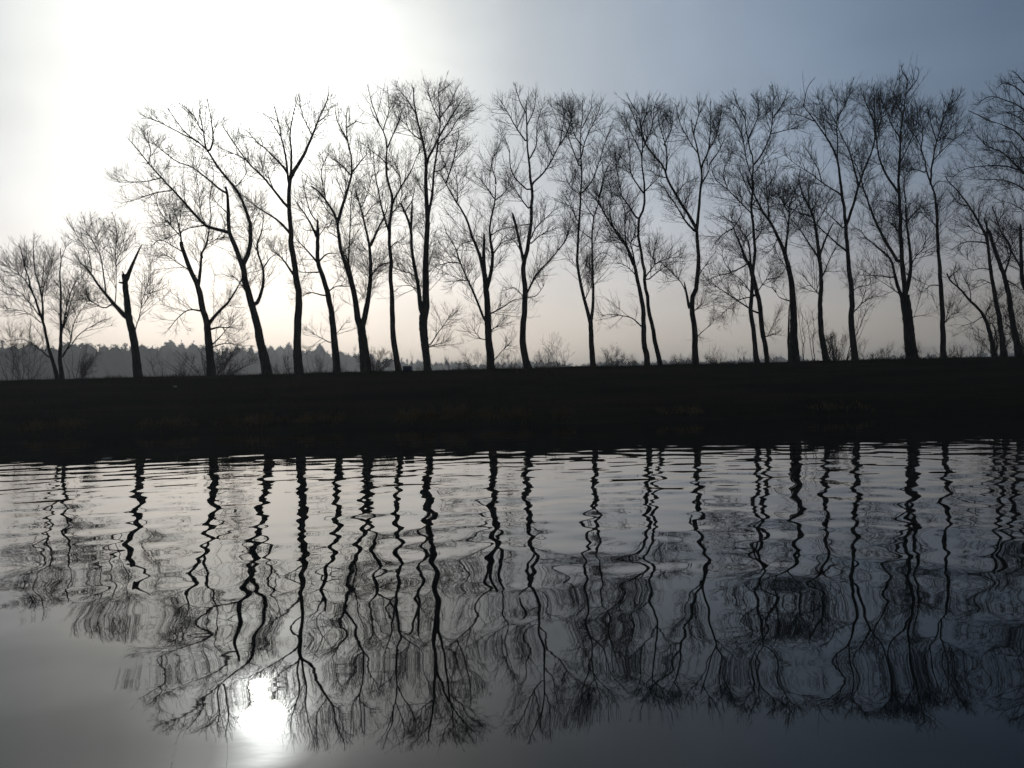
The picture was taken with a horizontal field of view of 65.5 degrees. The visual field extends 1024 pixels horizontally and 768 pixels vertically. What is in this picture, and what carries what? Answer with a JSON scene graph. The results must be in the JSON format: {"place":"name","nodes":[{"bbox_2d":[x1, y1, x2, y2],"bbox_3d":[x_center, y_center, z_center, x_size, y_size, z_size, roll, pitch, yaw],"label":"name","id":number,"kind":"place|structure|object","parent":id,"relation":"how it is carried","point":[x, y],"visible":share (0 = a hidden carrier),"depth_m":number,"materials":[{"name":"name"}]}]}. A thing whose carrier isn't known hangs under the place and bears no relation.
{"place":"outdoors","nodes":[
{"label":"outdoors","id":0,"kind":"place"},
{"bbox_2d":[0,413,1023,767],"bbox_3d":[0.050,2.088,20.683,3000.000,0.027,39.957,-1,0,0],"label":"water","id":1,"kind":"structure","parent":0,"point":[804,593],"depth_m":7.92,"materials":[{"name":"black liquid"}]},
{"bbox_2d":[0,352,1023,436],"bbox_3d":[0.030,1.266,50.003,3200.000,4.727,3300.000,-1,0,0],"label":"ground","id":2,"kind":"structure","parent":0,"point":[888,371],"depth_m":45.84,"materials":[{"name":"black plant"}]},
{"bbox_2d":[0,314,62,379],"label":"bare bush","id":3,"kind":"object","parent":2,"relation":"on","point":[20,357],"visible":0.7,"depth_m":90.46,"materials":[{"name":"black plant"}]},
{"bbox_2d":[0,230,117,378],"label":"bare tree","id":4,"kind":"object","parent":2,"relation":"on","point":[45,284],"visible":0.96,"depth_m":54.96,"materials":[{"name":"black plant"}]},
{"bbox_2d":[77,354,86,378],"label":"sapling","id":5,"kind":"object","parent":2,"relation":"on","point":[83,369],"visible":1,"depth_m":58.03,"materials":[{"name":"grey plant"}]},
{"bbox_2d":[62,342,102,378],"bbox_3d":[-31.822,-1.621,59.496,2.612,3.332,2.480,-1,0,18],"label":"bare bush","id":6,"kind":"object","parent":2,"relation":"on","point":[87,364],"visible":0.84,"depth_m":59.37,"materials":[{"name":"grey plant"}]},
{"bbox_2d":[53,209,179,377],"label":"bare tree","id":7,"kind":"object","parent":2,"relation":"on","point":[126,314],"visible":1,"depth_m":54.85,"materials":[{"name":"black plant"}]},
{"bbox_2d":[146,349,166,376],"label":"sapling","id":8,"kind":"object","parent":2,"relation":"on","point":[155,364],"visible":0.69,"depth_m":62.18,"materials":[{"name":"grey plant"}]},
{"bbox_2d":[174,352,203,376],"bbox_3d":[-25.896,-0.922,63.648,2.622,3.411,2.416,-1,0,42],"label":"bare bush","id":9,"kind":"object","parent":2,"relation":"on","point":[184,371],"visible":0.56,"depth_m":63.39,"materials":[{"name":"grey plant"}]},
{"bbox_2d":[100,90,292,374],"bbox_3d":[-22.207,-9.959,54.716,14.812,19.956,9.357,-1,0,0],"label":"bare tree","id":10,"kind":"object","parent":2,"relation":"on","point":[266,368],"visible":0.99,"depth_m":54.71,"materials":[{"name":"black plant"}]},
{"bbox_2d":[132,161,273,375],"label":"bare tree","id":11,"kind":"object","parent":2,"relation":"on","point":[209,347],"visible":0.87,"depth_m":55.93,"materials":[{"name":"black plant"}]},
{"bbox_2d":[161,342,258,375],"bbox_3d":[-22.983,-1.604,61.408,7.532,3.738,5.689,-1,0,0],"label":"bare bush","id":12,"kind":"object","parent":2,"relation":"on","point":[229,370],"visible":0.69,"depth_m":61.49,"materials":[{"name":"grey plant"}]},
{"bbox_2d":[260,350,293,373],"bbox_3d":[-18.741,-1.090,64.192,3.341,3.902,3.365,-1,0,0],"label":"bare bush","id":13,"kind":"object","parent":2,"relation":"on","point":[286,365],"visible":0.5,"depth_m":64.79,"materials":[{"name":"grey plant"}]},
{"bbox_2d":[205,83,350,372],"bbox_3d":[-15.925,-10.935,55.311,9.938,21.504,7.743,-1,0,0],"label":"bare tree","id":14,"kind":"object","parent":2,"relation":"on","point":[298,364],"visible":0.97,"depth_m":55.12,"materials":[{"name":"black plant"}]},
{"bbox_2d":[303,350,343,372],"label":"bare bush","id":15,"kind":"object","parent":2,"relation":"on","point":[321,363],"visible":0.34,"depth_m":80.72,"materials":[{"name":"grey plant"}]},
{"bbox_2d":[280,172,367,371],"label":"bare tree","id":16,"kind":"object","parent":2,"relation":"on","point":[334,339],"visible":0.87,"depth_m":55.09,"materials":[{"name":"black plant"}]},
{"bbox_2d":[284,94,408,371],"bbox_3d":[-10.483,-9.735,54.036,5.835,18.861,8.574,-1,0,31],"label":"bare tree","id":17,"kind":"object","parent":2,"relation":"on","point":[364,357],"visible":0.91,"depth_m":53.89,"materials":[{"name":"black plant"}]},
{"bbox_2d":[352,346,393,370],"bbox_3d":[-10.512,-1.698,60.103,3.742,2.898,2.190,-1,0,17],"label":"bare bush","id":18,"kind":"object","parent":2,"relation":"on","point":[373,365],"visible":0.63,"depth_m":60.21,"materials":[{"name":"grey plant"}]},
{"bbox_2d":[349,80,440,370],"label":"bare tree","id":19,"kind":"object","parent":2,"relation":"on","point":[397,363],"visible":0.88,"depth_m":54.70,"materials":[{"name":"black plant"}]},
{"bbox_2d":[403,366,411,370],"bbox_3d":[-7.206,-1.004,54.847,0.640,0.500,0.642,-1,0,0],"label":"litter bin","id":20,"kind":"object","parent":2,"relation":"on","point":[408,368],"visible":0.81,"depth_m":54.66,"materials":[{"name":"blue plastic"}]},
{"bbox_2d":[410,353,431,370],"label":"bare bush","id":21,"kind":"object","parent":2,"relation":"on","point":[418,365],"visible":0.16,"depth_m":78.40,"materials":[{"name":"grey plant"}]},
{"bbox_2d":[372,72,486,370],"bbox_3d":[-5.455,-11.232,53.834,8.348,21.638,7.799,-1,0,0],"label":"bare tree","id":22,"kind":"object","parent":2,"relation":"on","point":[423,305],"visible":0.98,"depth_m":54.14,"materials":[{"name":"black plant"}]},
{"bbox_2d":[442,354,470,369],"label":"bare bush","id":23,"kind":"object","parent":2,"relation":"on","point":[459,362],"visible":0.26,"depth_m":95.31,"materials":[{"name":"grey plant"}]},
{"bbox_2d":[460,350,486,368],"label":"bare bush","id":24,"kind":"object","parent":2,"relation":"on","point":[474,360],"visible":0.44,"depth_m":66.18,"materials":[{"name":"grey plant"}]},
{"bbox_2d":[413,127,537,368],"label":"bare tree","id":25,"kind":"object","parent":2,"relation":"on","point":[487,319],"visible":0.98,"depth_m":55.20,"materials":[{"name":"black plant"}]},
{"bbox_2d":[479,355,501,368],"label":"bare bush","id":26,"kind":"object","parent":2,"relation":"on","point":[496,362],"visible":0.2,"depth_m":100.54,"materials":[{"name":"grey plant"}]},
{"bbox_2d":[496,352,521,368],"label":"bare bush","id":27,"kind":"object","parent":2,"relation":"on","point":[508,358],"visible":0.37,"depth_m":66.50,"materials":[{"name":"grey plant"}]},
{"bbox_2d":[0,340,1023,380],"bbox_3d":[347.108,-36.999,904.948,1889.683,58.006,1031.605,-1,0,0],"label":"wood","id":28,"kind":"object","parent":2,"relation":"on","point":[116,360],"visible":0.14,"depth_m":562.36,"materials":[{"name":"grey plant"}]},
{"bbox_2d":[484,81,592,368],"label":"bare tree","id":29,"kind":"object","parent":2,"relation":"on","point":[523,348],"visible":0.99,"depth_m":54.61,"materials":[{"name":"black plant"}]},
{"bbox_2d":[522,347,569,367],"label":"bare bush","id":30,"kind":"object","parent":2,"relation":"on","point":[540,360],"visible":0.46,"depth_m":151.38,"materials":[{"name":"grey plant"}]},
{"bbox_2d":[541,331,569,366],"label":"bush","id":31,"kind":"object","parent":2,"relation":"on","point":[557,349],"visible":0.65,"depth_m":80.06,"materials":[{"name":"black plant"}]},
{"bbox_2d":[537,92,637,365],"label":"bare tree","id":32,"kind":"object","parent":2,"relation":"on","point":[590,273],"visible":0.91,"depth_m":55.77,"materials":[{"name":"black plant"}]},
{"bbox_2d":[567,162,654,364],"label":"bare tree","id":33,"kind":"object","parent":2,"relation":"on","point":[641,300],"visible":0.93,"depth_m":54.50,"materials":[{"name":"black plant"}]},
{"bbox_2d":[596,343,642,365],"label":"bare bush","id":34,"kind":"object","parent":2,"relation":"on","point":[609,363],"visible":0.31,"depth_m":120.76,"materials":[{"name":"grey plant"}]},
{"bbox_2d":[594,90,703,364],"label":"bare tree","id":35,"kind":"object","parent":2,"relation":"on","point":[654,338],"visible":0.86,"depth_m":55.39,"materials":[{"name":"black plant"}]},
{"bbox_2d":[668,353,687,364],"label":"bare bush","id":36,"kind":"object","parent":2,"relation":"on","point":[676,359],"visible":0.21,"depth_m":190.79,"materials":[{"name":"grey plant"}]},
{"bbox_2d":[619,89,740,363],"bbox_3d":[11.614,-10.610,54.185,6.208,19.322,9.672,-1,0,35],"label":"bare tree","id":37,"kind":"object","parent":2,"relation":"on","point":[715,120],"visible":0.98,"depth_m":54.77,"materials":[{"name":"black plant"}]},
{"bbox_2d":[683,353,699,363],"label":"bare bush","id":38,"kind":"object","parent":2,"relation":"on","point":[688,360],"visible":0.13,"depth_m":201.14,"materials":[{"name":"grey plant"}]},
{"bbox_2d":[705,353,722,363],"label":"bare bush","id":39,"kind":"object","parent":2,"relation":"on","point":[712,359],"visible":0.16,"depth_m":120.79,"materials":[{"name":"grey plant"}]},
{"bbox_2d":[702,344,727,363],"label":"bush","id":40,"kind":"object","parent":2,"relation":"on","point":[716,355],"visible":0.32,"depth_m":75.27,"materials":[{"name":"grey plant"}]},
{"bbox_2d":[728,347,750,362],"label":"bare bush","id":41,"kind":"object","parent":2,"relation":"on","point":[740,358],"visible":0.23,"depth_m":110.28,"materials":[{"name":"grey plant"}]},
{"bbox_2d":[687,204,799,362],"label":"bare tree","id":42,"kind":"object","parent":2,"relation":"on","point":[733,222],"visible":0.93,"depth_m":55.64,"materials":[{"name":"black plant"}]},
{"bbox_2d":[696,81,818,362],"bbox_3d":[16.936,-10.878,55.062,8.476,19.584,6.197,-1,0,0],"label":"bare tree","id":43,"kind":"object","parent":2,"relation":"on","point":[750,211],"visible":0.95,"depth_m":54.36,"materials":[{"name":"black plant"}]},
{"bbox_2d":[716,155,823,361],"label":"bare tree","id":44,"kind":"object","parent":2,"relation":"on","point":[793,346],"visible":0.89,"depth_m":55.16,"materials":[{"name":"black plant"}]},
{"bbox_2d":[761,353,784,361],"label":"bare bush","id":45,"kind":"object","parent":2,"relation":"on","point":[776,359],"visible":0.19,"depth_m":140.86,"materials":[{"name":"grey plant"}]},
{"bbox_2d":[796,297,817,360],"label":"sapling","id":46,"kind":"object","parent":2,"relation":"on","point":[802,329],"visible":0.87,"depth_m":57.10,"materials":[{"name":"black plant"}]},
{"bbox_2d":[757,165,865,360],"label":"bare tree","id":47,"kind":"object","parent":2,"relation":"on","point":[822,340],"visible":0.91,"depth_m":55.02,"materials":[{"name":"black plant"}]},
{"bbox_2d":[798,308,827,360],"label":"sapling","id":48,"kind":"object","parent":2,"relation":"on","point":[813,333],"visible":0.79,"depth_m":57.71,"materials":[{"name":"black plant"}]},
{"bbox_2d":[816,330,848,360],"bbox_3d":[23.876,-2.721,59.197,2.317,2.872,1.997,-1,0,34],"label":"bare bush","id":49,"kind":"object","parent":2,"relation":"on","point":[832,350],"visible":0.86,"depth_m":59.06,"materials":[{"name":"black plant"}]},
{"bbox_2d":[776,77,910,359],"bbox_3d":[22.958,-11.843,55.935,9.186,21.233,7.753,-1,0,0],"label":"bare tree","id":50,"kind":"object","parent":2,"relation":"on","point":[853,342],"visible":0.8,"depth_m":55.59,"materials":[{"name":"black plant"}]},
{"bbox_2d":[843,298,876,359],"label":"sapling","id":51,"kind":"object","parent":2,"relation":"on","point":[847,357],"visible":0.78,"depth_m":57.38,"materials":[{"name":"black plant"}]},
{"bbox_2d":[837,338,884,360],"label":"bare bush","id":52,"kind":"object","parent":2,"relation":"on","point":[863,353],"visible":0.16,"depth_m":75.27,"materials":[{"name":"black plant"}]},
{"bbox_2d":[861,342,917,359],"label":"bare bush","id":53,"kind":"object","parent":2,"relation":"on","point":[881,351],"visible":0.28,"depth_m":170.77,"materials":[{"name":"grey plant"}]},
{"bbox_2d":[831,52,951,358],"bbox_3d":[25.597,-11.422,53.586,7.624,20.312,9.409,-1,0,23],"label":"bare tree","id":54,"kind":"object","parent":2,"relation":"on","point":[910,347],"visible":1,"depth_m":53.48,"materials":[{"name":"black plant"}]},
{"bbox_2d":[893,341,932,358],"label":"bare bush","id":55,"kind":"object","parent":2,"relation":"on","point":[921,350],"visible":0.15,"depth_m":80.69,"materials":[{"name":"grey plant"}]},
{"bbox_2d":[877,86,980,358],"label":"bare tree","id":56,"kind":"object","parent":2,"relation":"on","point":[949,106],"visible":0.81,"depth_m":54.75,"materials":[{"name":"black plant"}]},
{"bbox_2d":[933,336,974,357],"bbox_3d":[35.403,-2.158,64.422,3.240,3.450,2.704,-1,0,17],"label":"bare bush","id":57,"kind":"object","parent":2,"relation":"on","point":[952,351],"visible":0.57,"depth_m":64.16,"materials":[{"name":"black plant"}]},
{"bbox_2d":[926,260,1012,356],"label":"bare tree","id":58,"kind":"object","parent":2,"relation":"on","point":[991,340],"visible":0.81,"depth_m":54.97,"materials":[{"name":"black plant"}]},
{"bbox_2d":[937,68,1023,294],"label":"bare tree","id":59,"kind":"object","parent":2,"relation":"on","point":[1007,182],"visible":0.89,"depth_m":54.84,"materials":[{"name":"black plant"}]},
{"bbox_2d":[963,328,998,356],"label":"bare bush","id":60,"kind":"object","parent":2,"relation":"on","point":[981,351],"visible":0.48,"depth_m":66.11,"materials":[{"name":"black plant"}]},
{"bbox_2d":[943,176,1023,356],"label":"bare tree","id":61,"kind":"object","parent":2,"relation":"on","point":[1003,351],"visible":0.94,"depth_m":54.60,"materials":[{"name":"black plant"}]},
{"bbox_2d":[965,305,1021,356],"bbox_3d":[35.770,-3.840,59.156,4.201,4.545,3.078,-1,0,0],"label":"bare bush","id":62,"kind":"object","parent":2,"relation":"on","point":[996,335],"visible":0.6,"depth_m":59.22,"materials":[{"name":"black plant"}]},
{"bbox_2d":[971,193,1023,356],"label":"bare tree","id":63,"kind":"object","parent":2,"relation":"on","point":[1014,331],"visible":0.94,"depth_m":54.80,"materials":[{"name":"black plant"}]},
{"bbox_2d":[993,302,1023,353],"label":"bare bush","id":64,"kind":"object","parent":2,"relation":"on","point":[1021,329],"visible":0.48,"depth_m":60.20,"materials":[{"name":"black plant"}]},
{"bbox_2d":[0,0,1023,366],"label":"sky","id":65,"kind":"structure","parent":0,"point":[73,73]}
]}

